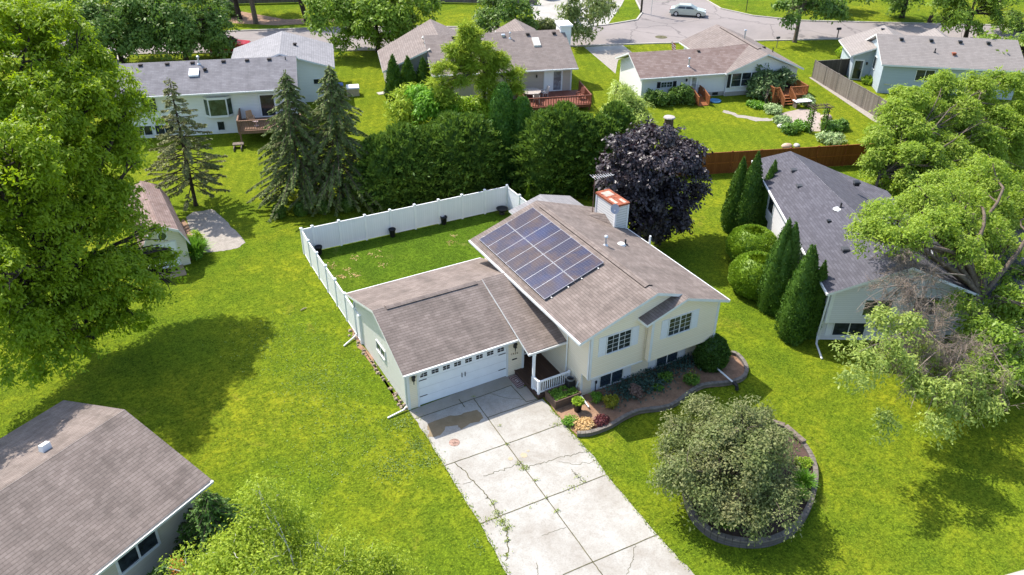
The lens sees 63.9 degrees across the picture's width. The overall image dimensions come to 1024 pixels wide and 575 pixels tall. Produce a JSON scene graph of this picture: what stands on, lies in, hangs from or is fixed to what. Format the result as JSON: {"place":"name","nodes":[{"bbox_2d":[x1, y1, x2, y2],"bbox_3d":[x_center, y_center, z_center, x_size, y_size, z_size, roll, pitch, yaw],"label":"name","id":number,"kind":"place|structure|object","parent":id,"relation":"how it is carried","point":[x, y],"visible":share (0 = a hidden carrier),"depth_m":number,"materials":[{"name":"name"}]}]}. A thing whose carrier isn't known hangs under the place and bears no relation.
{"place":"outdoors","nodes":[
{"label":"outdoors","id":0,"kind":"place"},
{"bbox_2d":[115,31,334,137],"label":"house","id":1,"kind":"structure","parent":0,"point":[217,93],"depth_m":71.46,"materials":[{"name":"white"}]},
{"bbox_2d":[202,95,234,117],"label":"bay window","id":2,"kind":"structure","parent":1,"relation":"in","point":[215,106],"depth_m":70.60,"materials":[{"name":"white glass"}]},
{"bbox_2d":[232,108,300,150],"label":"deck","id":3,"kind":"structure","parent":1,"relation":"attached to","point":[244,126],"depth_m":69.54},
{"bbox_2d":[257,93,277,116],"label":"door","id":4,"kind":"structure","parent":1,"relation":"in","point":[266,103],"depth_m":71.62,"materials":[{"name":"clear glass"}]},
{"bbox_2d":[229,11,332,24],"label":"mulch","id":5,"kind":"object","parent":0,"point":[262,19],"visible":0.38,"depth_m":104.98,"materials":[{"name":"soil"}]},
{"bbox_2d":[319,210,511,304],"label":"back lawn","id":6,"kind":"structure","parent":0,"point":[414,252],"depth_m":54.64,"materials":[{"name":"green plant"}]},
{"bbox_2d":[299,184,525,344],"bbox_3d":[-4.500,-2.282,52.855,15.486,1.990,11.556,-16,36,-25],"label":"vinyl fence","id":7,"kind":"object","parent":6,"relation":"on","point":[367,227],"visible":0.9,"depth_m":56.03,"materials":[{"name":"plastic"}]},
{"bbox_2d":[509,194,583,213],"bbox_3d":[3.071,-3.728,54.151,4.800,3.250,4.900,-16,36,-25],"label":"patio canopy","id":8,"kind":"object","parent":6,"relation":"on","point":[563,199],"visible":0.24,"depth_m":54.82,"materials":[{"name":"grey"}]},
{"bbox_2d":[0,40,883,219],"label":"lawn","id":9,"kind":"structure","parent":0,"point":[714,127],"depth_m":76.59,"materials":[{"name":"green plant"}]},
{"bbox_2d":[37,0,164,63],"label":"maple tree","id":10,"kind":"object","parent":9,"relation":"on","point":[109,27],"visible":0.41,"depth_m":84.57,"materials":[{"name":"green plant"}]},
{"bbox_2d":[112,0,242,59],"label":"maple tree","id":11,"kind":"object","parent":9,"relation":"on","point":[183,34],"visible":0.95,"depth_m":86.86,"materials":[{"name":"green plant"}]},
{"bbox_2d":[144,78,229,211],"bbox_3d":[-23.394,-9.997,57.667,6.379,9.714,6.108,-16,36,-25],"label":"spruce tree","id":12,"kind":"object","parent":9,"relation":"on","point":[167,151],"visible":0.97,"depth_m":57.55,"materials":[{"name":"green plant"}]},
{"bbox_2d":[246,69,346,222],"bbox_3d":[-15.559,-10.387,58.282,7.638,10.265,7.612,0,32,-1],"label":"spruce tree","id":13,"kind":"object","parent":9,"relation":"on","point":[293,177],"visible":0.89,"depth_m":57.73,"materials":[{"name":"green plant"}]},
{"bbox_2d":[286,64,383,216],"bbox_3d":[-12.566,-10.639,58.745,7.535,10.681,8.121,-2,32,-5],"label":"spruce tree","id":14,"kind":"object","parent":9,"relation":"on","point":[335,124],"visible":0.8,"depth_m":57.89,"materials":[{"name":"green plant"}]},
{"bbox_2d":[300,0,444,58],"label":"lime tree","id":15,"kind":"object","parent":9,"relation":"on","point":[394,20],"visible":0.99,"depth_m":89.74,"materials":[{"name":"green plant"}]},
{"bbox_2d":[343,132,416,213],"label":"cedar tree","id":16,"kind":"object","parent":9,"relation":"on","point":[373,164],"visible":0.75,"depth_m":58.37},
{"bbox_2d":[383,54,403,101],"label":"columnar cedar","id":17,"kind":"object","parent":9,"relation":"on","point":[393,79],"visible":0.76,"depth_m":77.94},
{"bbox_2d":[368,120,440,208],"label":"cedar tree","id":18,"kind":"object","parent":9,"relation":"on","point":[402,136],"visible":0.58,"depth_m":58.58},
{"bbox_2d":[382,81,430,125],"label":"pine shrub","id":19,"kind":"object","parent":9,"relation":"on","point":[400,106],"visible":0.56,"depth_m":71.62,"materials":[{"name":"green plant"}]},
{"bbox_2d":[401,55,418,86],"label":"columnar cedar","id":20,"kind":"object","parent":9,"relation":"on","point":[408,74],"visible":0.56,"depth_m":78.36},
{"bbox_2d":[416,57,429,89],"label":"columnar cedar","id":21,"kind":"object","parent":9,"relation":"on","point":[423,70],"visible":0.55,"depth_m":78.95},
{"bbox_2d":[403,83,461,126],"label":"tree","id":22,"kind":"object","parent":9,"relation":"on","point":[426,106],"visible":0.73,"depth_m":70.69,"materials":[{"name":"green plant"}]},
{"bbox_2d":[404,123,461,206],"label":"cedar tree","id":23,"kind":"object","parent":9,"relation":"on","point":[425,132],"visible":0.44,"depth_m":59.16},
{"bbox_2d":[419,109,494,198],"bbox_3d":[-4.398,-9.863,60.846,6.502,6.728,6.281,-16,36,-25],"label":"cedar tree","id":24,"kind":"object","parent":9,"relation":"on","point":[447,125],"visible":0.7,"depth_m":59.28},
{"bbox_2d":[421,18,527,110],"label":"maple tree","id":25,"kind":"object","parent":9,"relation":"on","point":[467,48],"visible":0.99,"depth_m":70.78,"materials":[{"name":"green plant"}]},
{"bbox_2d":[463,95,489,120],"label":"shrub","id":26,"kind":"object","parent":9,"relation":"on","point":[478,106],"visible":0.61,"depth_m":73.14,"materials":[{"name":"green plant"}]},
{"bbox_2d":[377,19,578,100],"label":"house","id":27,"kind":"structure","parent":9,"relation":"on","point":[545,58],"depth_m":80.88,"materials":[{"name":"beige"}]},
{"bbox_2d":[543,70,562,90],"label":"door","id":28,"kind":"structure","parent":27,"relation":"in","point":[554,79],"depth_m":80.51,"materials":[{"name":"metal"}]},
{"bbox_2d":[447,111,512,194],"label":"cedar tree","id":29,"kind":"object","parent":9,"relation":"on","point":[485,146],"visible":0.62,"depth_m":60.03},
{"bbox_2d":[487,81,516,186],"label":"columnar cedar","id":30,"kind":"object","parent":9,"relation":"on","point":[501,108],"visible":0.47,"depth_m":60.77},
{"bbox_2d":[510,94,533,185],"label":"columnar cedar","id":31,"kind":"object","parent":9,"relation":"on","point":[523,109],"visible":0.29,"depth_m":60.80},
{"bbox_2d":[503,108,580,197],"bbox_3d":[2.359,-9.856,60.876,6.113,6.834,6.167,-16,36,-25],"label":"cedar tree","id":32,"kind":"object","parent":9,"relation":"on","point":[534,145],"visible":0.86,"depth_m":59.92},
{"bbox_2d":[515,80,591,109],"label":"deck","id":33,"kind":"structure","parent":9,"relation":"on","point":[553,97],"depth_m":78.56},
{"bbox_2d":[530,99,595,198],"bbox_3d":[3.920,-10.556,61.458,5.916,7.355,5.712,-16,36,-25],"label":"cedar tree","id":34,"kind":"object","parent":9,"relation":"on","point":[568,117],"visible":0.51,"depth_m":59.68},
{"bbox_2d":[557,111,614,199],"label":"cedar tree","id":35,"kind":"object","parent":9,"relation":"on","point":[588,118],"visible":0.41,"depth_m":60.44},
{"bbox_2d":[554,0,622,47],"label":"birch tree","id":36,"kind":"object","parent":9,"relation":"on","point":[600,9],"visible":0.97,"depth_m":95.07,"materials":[{"name":"green plant"}]},
{"bbox_2d":[579,114,627,192],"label":"cedar tree","id":37,"kind":"object","parent":9,"relation":"on","point":[607,126],"visible":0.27,"depth_m":60.65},
{"bbox_2d":[594,100,637,134],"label":"cedar tree","id":38,"kind":"object","parent":9,"relation":"on","point":[620,111],"visible":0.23,"depth_m":61.87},
{"bbox_2d":[598,79,656,127],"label":"tree","id":39,"kind":"object","parent":9,"relation":"on","point":[625,94],"visible":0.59,"depth_m":72.72,"materials":[{"name":"green plant"}]},
{"bbox_2d":[690,85,710,105],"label":"entry steps","id":40,"kind":"structure","parent":9,"relation":"on","point":[700,101],"depth_m":80.06,"materials":[{"name":"orange wood"}]},
{"bbox_2d":[615,24,803,97],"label":"house","id":41,"kind":"structure","parent":9,"relation":"on","point":[716,60],"depth_m":81.57,"materials":[{"name":"white"}]},
{"bbox_2d":[729,71,758,87],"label":"window","id":42,"kind":"structure","parent":41,"relation":"in","point":[738,79],"depth_m":81.72,"materials":[{"name":"white glass"}]},
{"bbox_2d":[745,63,799,103],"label":"tree","id":43,"kind":"object","parent":9,"relation":"on","point":[760,82],"visible":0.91,"depth_m":81.04,"materials":[{"name":"green plant"}]},
{"bbox_2d":[768,79,808,107],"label":"deck","id":44,"kind":"structure","parent":9,"relation":"on","point":[797,90],"depth_m":80.37,"materials":[{"name":"orange wood"}]},
{"bbox_2d":[778,122,801,135],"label":"garden plant","id":45,"kind":"object","parent":9,"relation":"on","point":[789,128],"visible":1,"depth_m":73.56,"materials":[{"name":"green plant"}]},
{"bbox_2d":[771,0,851,42],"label":"maple tree","id":46,"kind":"object","parent":9,"relation":"on","point":[828,9],"visible":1,"depth_m":97.22,"materials":[{"name":"green plant"}]},
{"bbox_2d":[802,103,833,133],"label":"garden arch","id":47,"kind":"structure","parent":9,"relation":"on","point":[824,122],"depth_m":73.52,"materials":[{"name":"plant"}]},
{"bbox_2d":[815,130,847,145],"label":"garden plant","id":48,"kind":"object","parent":9,"relation":"on","point":[827,138],"visible":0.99,"depth_m":71.77,"materials":[{"name":"green plant"}]},
{"bbox_2d":[809,77,883,124],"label":"fence gravel strip","id":49,"kind":"object","parent":9,"relation":"on","point":[861,110],"visible":0.57,"depth_m":80.86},
{"bbox_2d":[811,58,896,126],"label":"wood fence","id":50,"kind":"object","parent":9,"relation":"on","point":[829,73],"visible":0.68,"depth_m":82.89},
{"bbox_2d":[0,0,1023,574],"bbox_3d":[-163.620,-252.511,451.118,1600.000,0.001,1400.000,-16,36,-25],"label":"lawn","id":51,"kind":"structure","parent":0,"point":[908,500],"depth_m":40.53,"materials":[{"name":"green plant"}]},
{"bbox_2d":[0,0,190,392],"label":"leafy tree","id":52,"kind":"object","parent":51,"relation":"on","point":[58,226],"visible":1,"depth_m":41.59,"materials":[{"name":"green plant"}]},
{"bbox_2d":[0,400,213,574],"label":"house","id":53,"kind":"structure","parent":51,"relation":"on","point":[88,489],"depth_m":31.96,"materials":[{"name":"beige"}]},
{"bbox_2d":[115,529,160,574],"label":"window","id":54,"kind":"structure","parent":53,"relation":"in","point":[150,543],"depth_m":31.80,"materials":[{"name":"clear glass"}]},
{"bbox_2d":[128,181,190,278],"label":"garden shed","id":55,"kind":"structure","parent":51,"relation":"on","point":[159,208],"depth_m":52.59,"materials":[{"name":"beige"}]},
{"bbox_2d":[146,557,204,574],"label":"hemlock shrub","id":56,"kind":"object","parent":51,"relation":"on","point":[158,569],"visible":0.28,"depth_m":30.64,"materials":[{"name":"green plant"}]},
{"bbox_2d":[184,235,214,260],"bbox_3d":[-20.603,-2.535,53.392,2.587,1.854,2.685,10,33,14],"label":"yucca bush","id":57,"kind":"object","parent":51,"relation":"on","point":[196,248],"visible":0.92,"depth_m":53.25,"materials":[{"name":"green plant"}]},
{"bbox_2d":[186,209,244,251],"bbox_3d":[-20.780,-4.020,57.119,3.003,0.001,6.863,-16,36,-25],"label":"gravel pad","id":58,"kind":"object","parent":51,"relation":"on","point":[216,228],"visible":0.9,"depth_m":57.04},
{"bbox_2d":[167,489,266,570],"bbox_3d":[-12.076,9.676,33.133,4.982,4.122,4.737,-16,36,-25],"label":"hemlock shrub","id":59,"kind":"object","parent":51,"relation":"on","point":[204,512],"visible":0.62,"depth_m":32.32,"materials":[{"name":"green plant"}]},
{"bbox_2d":[157,471,438,574],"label":"birch tree","id":60,"kind":"object","parent":51,"relation":"on","point":[248,556],"visible":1,"depth_m":27.52,"materials":[{"name":"green plant"}]},
{"bbox_2d":[215,312,484,554],"bbox_3d":[-9.629,6.084,41.191,11.643,0.105,22.093,-9,33,-15],"label":"clover","id":61,"kind":"object","parent":51,"relation":"on","point":[412,447],"visible":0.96,"depth_m":40.00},
{"bbox_2d":[348,329,407,409],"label":"edging rocks","id":62,"kind":"object","parent":51,"relation":"on","point":[390,387],"visible":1,"depth_m":43.40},
{"bbox_2d":[228,0,536,3],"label":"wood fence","id":63,"kind":"object","parent":51,"relation":"on","point":[295,1],"visible":0.38,"depth_m":113.03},
{"bbox_2d":[471,0,540,32],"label":"maple tree","id":64,"kind":"object","parent":51,"relation":"on","point":[504,10],"visible":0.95,"depth_m":98.14,"materials":[{"name":"green plant"}]},
{"bbox_2d":[343,174,738,417],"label":"house","id":65,"kind":"structure","parent":51,"relation":"on","point":[541,298],"depth_m":42.39,"materials":[{"name":"beige"}]},
{"bbox_2d":[419,347,505,404],"bbox_3d":[-2.482,4.408,42.000,4.980,2.170,0.065,-16,36,-25],"label":"garage door","id":66,"kind":"structure","parent":65,"relation":"in","point":[461,375],"depth_m":42.01,"materials":[{"name":"white metal"}]},
{"bbox_2d":[598,369,623,388],"bbox_3d":[5.168,4.716,42.745,1.530,0.850,0.078,-16,36,-25],"label":"window","id":67,"kind":"structure","parent":65,"relation":"in","point":[615,376],"depth_m":42.76,"materials":[{"name":"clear glass"}]},
{"bbox_2d":[605,328,632,354],"bbox_3d":[5.305,2.678,40.726,1.530,1.130,0.078,-16,36,-25],"label":"window","id":68,"kind":"structure","parent":65,"relation":"in","point":[621,340],"depth_m":40.73,"materials":[{"name":"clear glass"}]},
{"bbox_2d":[667,311,692,337],"bbox_3d":[8.560,1.876,41.847,1.510,1.140,0.078,-16,36,-25],"label":"window","id":69,"kind":"structure","parent":65,"relation":"in","point":[681,323],"depth_m":41.86,"materials":[{"name":"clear glass"}]},
{"bbox_2d":[553,355,743,433],"bbox_3d":[7.514,5.247,42.874,11.343,0.001,3.796,-12,34,-20],"label":"garden bed","id":70,"kind":"object","parent":51,"relation":"on","point":[733,368],"visible":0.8,"depth_m":42.36,"materials":[{"name":"soil"}]},
{"bbox_2d":[545,384,581,409],"bbox_3d":[2.607,5.508,41.893,1.560,0.500,1.020,-16,36,-25],"label":"planter box","id":71,"kind":"object","parent":70,"relation":"on","point":[558,404],"visible":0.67,"depth_m":41.52,"materials":[{"name":"brown wood"}]},
{"bbox_2d":[549,385,578,400],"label":"strawberry plants","id":72,"kind":"object","parent":71,"relation":"in","point":[554,392],"visible":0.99,"depth_m":41.70,"materials":[{"name":"green plant"}]},
{"bbox_2d":[573,416,593,430],"bbox_3d":[3.465,6.671,40.196,1.088,0.452,1.141,15,35,21],"label":"garden plant","id":73,"kind":"object","parent":70,"relation":"on","point":[585,422],"visible":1,"depth_m":40.08,"materials":[{"name":"yellow plant"}]},
{"bbox_2d":[595,352,704,411],"bbox_3d":[7.589,4.569,43.619,8.101,0.373,3.499,-16,36,-25],"label":"ground cover","id":74,"kind":"object","parent":70,"relation":"on","point":[648,379],"visible":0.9,"depth_m":43.09,"materials":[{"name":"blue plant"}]},
{"bbox_2d":[577,351,748,436],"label":"garden wall","id":75,"kind":"structure","parent":70,"relation":"on","point":[643,410],"depth_m":41.43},
{"bbox_2d":[692,333,730,372],"bbox_3d":[10.751,3.365,44.159,2.033,2.022,2.068,-16,36,-25],"label":"round shrub","id":76,"kind":"object","parent":70,"relation":"on","point":[710,354],"visible":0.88,"depth_m":43.63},
{"bbox_2d":[593,115,713,245],"bbox_3d":[9.312,-6.740,54.047,9.764,8.916,6.013,-16,36,-25],"label":"purple maple","id":77,"kind":"object","parent":51,"relation":"on","point":[646,186],"visible":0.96,"depth_m":52.67,"materials":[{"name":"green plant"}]},
{"bbox_2d":[720,156,747,233],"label":"arborvitae","id":78,"kind":"object","parent":51,"relation":"on","point":[730,203],"visible":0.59,"depth_m":56.36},
{"bbox_2d":[731,150,763,226],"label":"arborvitae","id":79,"kind":"object","parent":51,"relation":"on","point":[749,205],"visible":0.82,"depth_m":55.54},
{"bbox_2d":[727,250,769,300],"bbox_3d":[15.098,-0.748,50.532,3.651,2.766,3.672,-16,36,-25],"label":"clipped globe","id":80,"kind":"object","parent":51,"relation":"on","point":[744,272],"visible":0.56,"depth_m":49.75,"materials":[{"name":"green plant"}]},
{"bbox_2d":[681,427,818,548],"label":"ring planter wall","id":81,"kind":"structure","parent":51,"relation":"on","point":[738,541],"depth_m":34.42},
{"bbox_2d":[691,426,812,537],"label":"ring bed mulch","id":82,"kind":"object","parent":81,"relation":"in","point":[802,453],"visible":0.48,"depth_m":35.45,"materials":[{"name":"brown wood"}]},
{"bbox_2d":[646,391,814,546],"bbox_3d":[9.225,7.269,35.232,7.140,4.519,7.418,2,32,2],"label":"crabapple tree","id":83,"kind":"object","parent":82,"relation":"on","point":[743,438],"visible":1,"depth_m":33.96,"materials":[{"name":"green plant"}]},
{"bbox_2d":[789,466,818,488],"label":"ornamental grass","id":84,"kind":"object","parent":82,"relation":"on","point":[804,478],"depth_m":36.53,"materials":[{"name":"green plant"}]},
{"bbox_2d":[725,224,776,260],"bbox_3d":[15.738,-2.704,53.792,3.561,2.669,3.559,-16,36,-25],"label":"clipped globe","id":85,"kind":"object","parent":51,"relation":"on","point":[742,239],"visible":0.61,"depth_m":52.85,"materials":[{"name":"green plant"}]},
{"bbox_2d":[758,159,777,227],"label":"arborvitae","id":86,"kind":"object","parent":51,"relation":"on","point":[773,168],"visible":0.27,"depth_m":56.07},
{"bbox_2d":[678,143,870,175],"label":"cedar fence","id":87,"kind":"object","parent":51,"relation":"on","point":[826,156],"visible":0.41,"depth_m":66.38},
{"bbox_2d":[756,217,801,317],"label":"arborvitae","id":88,"kind":"object","parent":51,"relation":"on","point":[783,259],"visible":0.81,"depth_m":47.42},
{"bbox_2d":[774,244,820,345],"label":"arborvitae","id":89,"kind":"object","parent":51,"relation":"on","point":[796,310],"visible":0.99,"depth_m":45.23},
{"bbox_2d":[807,259,827,339],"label":"arborvitae","id":90,"kind":"object","parent":51,"relation":"on","point":[823,276],"visible":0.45,"depth_m":45.53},
{"bbox_2d":[751,151,1023,358],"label":"house","id":91,"kind":"structure","parent":51,"relation":"on","point":[817,202],"depth_m":47.24,"materials":[{"name":"grey"}]},
{"bbox_2d":[831,323,866,335],"bbox_3d":[19.037,2.340,46.414,1.860,0.960,0.078,1,32,0],"label":"window","id":92,"kind":"structure","parent":91,"relation":"in","point":[837,329],"depth_m":46.46,"materials":[{"name":"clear glass"}]},
{"bbox_2d":[861,299,894,316],"bbox_3d":[20.081,1.129,45.121,1.610,1.110,0.078,1,32,0],"label":"window","id":93,"kind":"structure","parent":91,"relation":"in","point":[864,312],"depth_m":45.06,"materials":[{"name":"black glass"}]},
{"bbox_2d":[859,0,924,17],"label":"maple tree","id":94,"kind":"object","parent":51,"relation":"on","point":[901,7],"visible":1,"depth_m":109.01,"materials":[{"name":"green plant"}]},
{"bbox_2d":[828,148,1023,449],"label":"ash tree","id":95,"kind":"object","parent":51,"relation":"on","point":[964,229],"visible":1,"depth_m":41.29,"materials":[{"name":"green plant"}]},
{"bbox_2d":[839,25,1023,99],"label":"house","id":96,"kind":"structure","parent":51,"relation":"on","point":[886,57],"depth_m":82.68,"materials":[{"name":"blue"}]},
{"bbox_2d":[850,59,864,78],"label":"door","id":97,"kind":"structure","parent":96,"relation":"in","point":[858,65],"depth_m":86.59,"materials":[{"name":"clear glass"}]},
{"bbox_2d":[853,65,1023,214],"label":"leafy tree","id":98,"kind":"object","parent":51,"relation":"on","point":[915,140],"visible":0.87,"depth_m":61.12,"materials":[{"name":"green plant"}]},
{"bbox_2d":[925,0,1023,37],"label":"lime tree","id":99,"kind":"object","parent":51,"relation":"on","point":[1012,18],"visible":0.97,"depth_m":98.42,"materials":[{"name":"green plant"}]},
{"bbox_2d":[941,257,1023,402],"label":"leafy tree","id":100,"kind":"object","parent":51,"relation":"on","point":[1010,304],"visible":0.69,"depth_m":41.81,"materials":[{"name":"green plant"}]},
{"bbox_2d":[973,26,1023,74],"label":"lime tree","id":101,"kind":"object","parent":51,"relation":"on","point":[1010,37],"visible":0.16,"depth_m":84.22,"materials":[{"name":"green plant"}]},
{"bbox_2d":[9,0,1022,53],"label":"road","id":102,"kind":"structure","parent":0,"point":[648,26],"depth_m":104.36,"materials":[{"name":"asphalt"}]},
{"bbox_2d":[13,0,1021,57],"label":"kerb","id":103,"kind":"structure","parent":102,"relation":"on","point":[640,14],"depth_m":101.40,"materials":[{"name":"concrete"}]},
{"bbox_2d":[669,3,705,17],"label":"car","id":104,"kind":"object","parent":102,"relation":"on","point":[685,9],"visible":1,"depth_m":108.81,"materials":[{"name":"white metal"}]},
{"bbox_2d":[410,383,693,574],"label":"driveway","id":105,"kind":"structure","parent":0,"point":[600,517],"depth_m":36.40,"materials":[{"name":"concrete"}]},
{"bbox_2d":[427,410,482,436],"bbox_3d":[-2.881,6.669,40.408,3.088,0.001,1.206,-16,36,-25],"label":"oil stain","id":106,"kind":"object","parent":105,"relation":"on","point":[435,428],"visible":1,"depth_m":40.50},
{"bbox_2d":[410,374,514,417],"bbox_3d":[-2.222,5.457,42.368,6.463,0.001,1.012,-16,36,-25],"label":"driveway apron","id":107,"kind":"object","parent":105,"relation":"attached to","point":[467,394],"visible":1,"depth_m":42.15,"materials":[{"name":"concrete"}]},
{"bbox_2d":[415,385,656,574],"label":"driveway joints","id":108,"kind":"object","parent":105,"relation":"on","point":[534,482],"visible":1,"depth_m":37.15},
{"bbox_2d":[424,396,689,573],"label":"weeds","id":109,"kind":"object","parent":105,"relation":"on","point":[501,519],"visible":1,"depth_m":35.83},
{"bbox_2d":[530,0,623,26],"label":"driveway","id":110,"kind":"structure","parent":0,"point":[546,8],"depth_m":111.60,"materials":[{"name":"concrete"}]},
{"bbox_2d":[586,45,626,72],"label":"side driveway","id":111,"kind":"structure","parent":0,"point":[602,48],"depth_m":96.12,"materials":[{"name":"concrete"}]},
{"bbox_2d":[592,49,630,71],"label":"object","id":112,"kind":"structure","parent":111,"relation":"on","point":[608,59],"depth_m":93.63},
{"bbox_2d":[773,109,821,130],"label":"patio","id":113,"kind":"structure","parent":0,"point":[801,114],"depth_m":77.64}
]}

